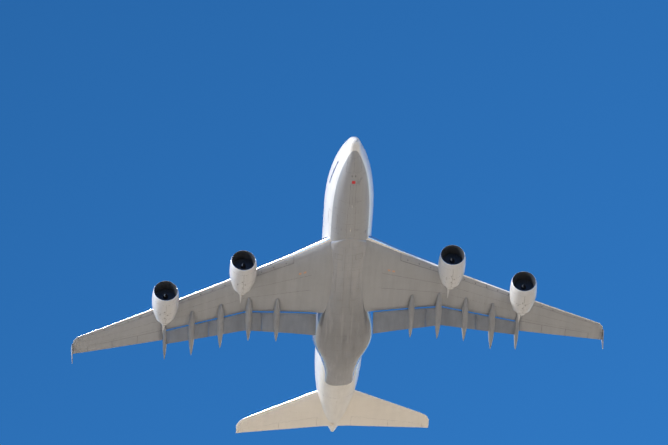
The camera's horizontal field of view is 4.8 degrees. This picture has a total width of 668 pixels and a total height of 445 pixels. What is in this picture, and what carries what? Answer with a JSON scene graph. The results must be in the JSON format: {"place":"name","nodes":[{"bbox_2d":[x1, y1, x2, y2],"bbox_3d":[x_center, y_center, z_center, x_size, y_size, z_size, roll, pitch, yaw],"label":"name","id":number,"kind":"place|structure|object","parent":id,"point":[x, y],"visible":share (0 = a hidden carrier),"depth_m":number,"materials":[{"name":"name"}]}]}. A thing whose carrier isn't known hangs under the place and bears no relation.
{"place":"outdoors","nodes":[
{"label":"outdoors","id":0,"kind":"place"},
{"bbox_2d":[0,0,667,444],"label":"sky","id":1,"kind":"structure","parent":0,"point":[144,144],"materials":[{"name":"blue"}]},
{"bbox_2d":[71,137,603,432],"bbox_3d":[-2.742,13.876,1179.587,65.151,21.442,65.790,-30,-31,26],"label":"airplane","id":2,"kind":"object","parent":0,"point":[345,275],"visible":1,"depth_m":1170.02,"materials":[{"name":"paint"}]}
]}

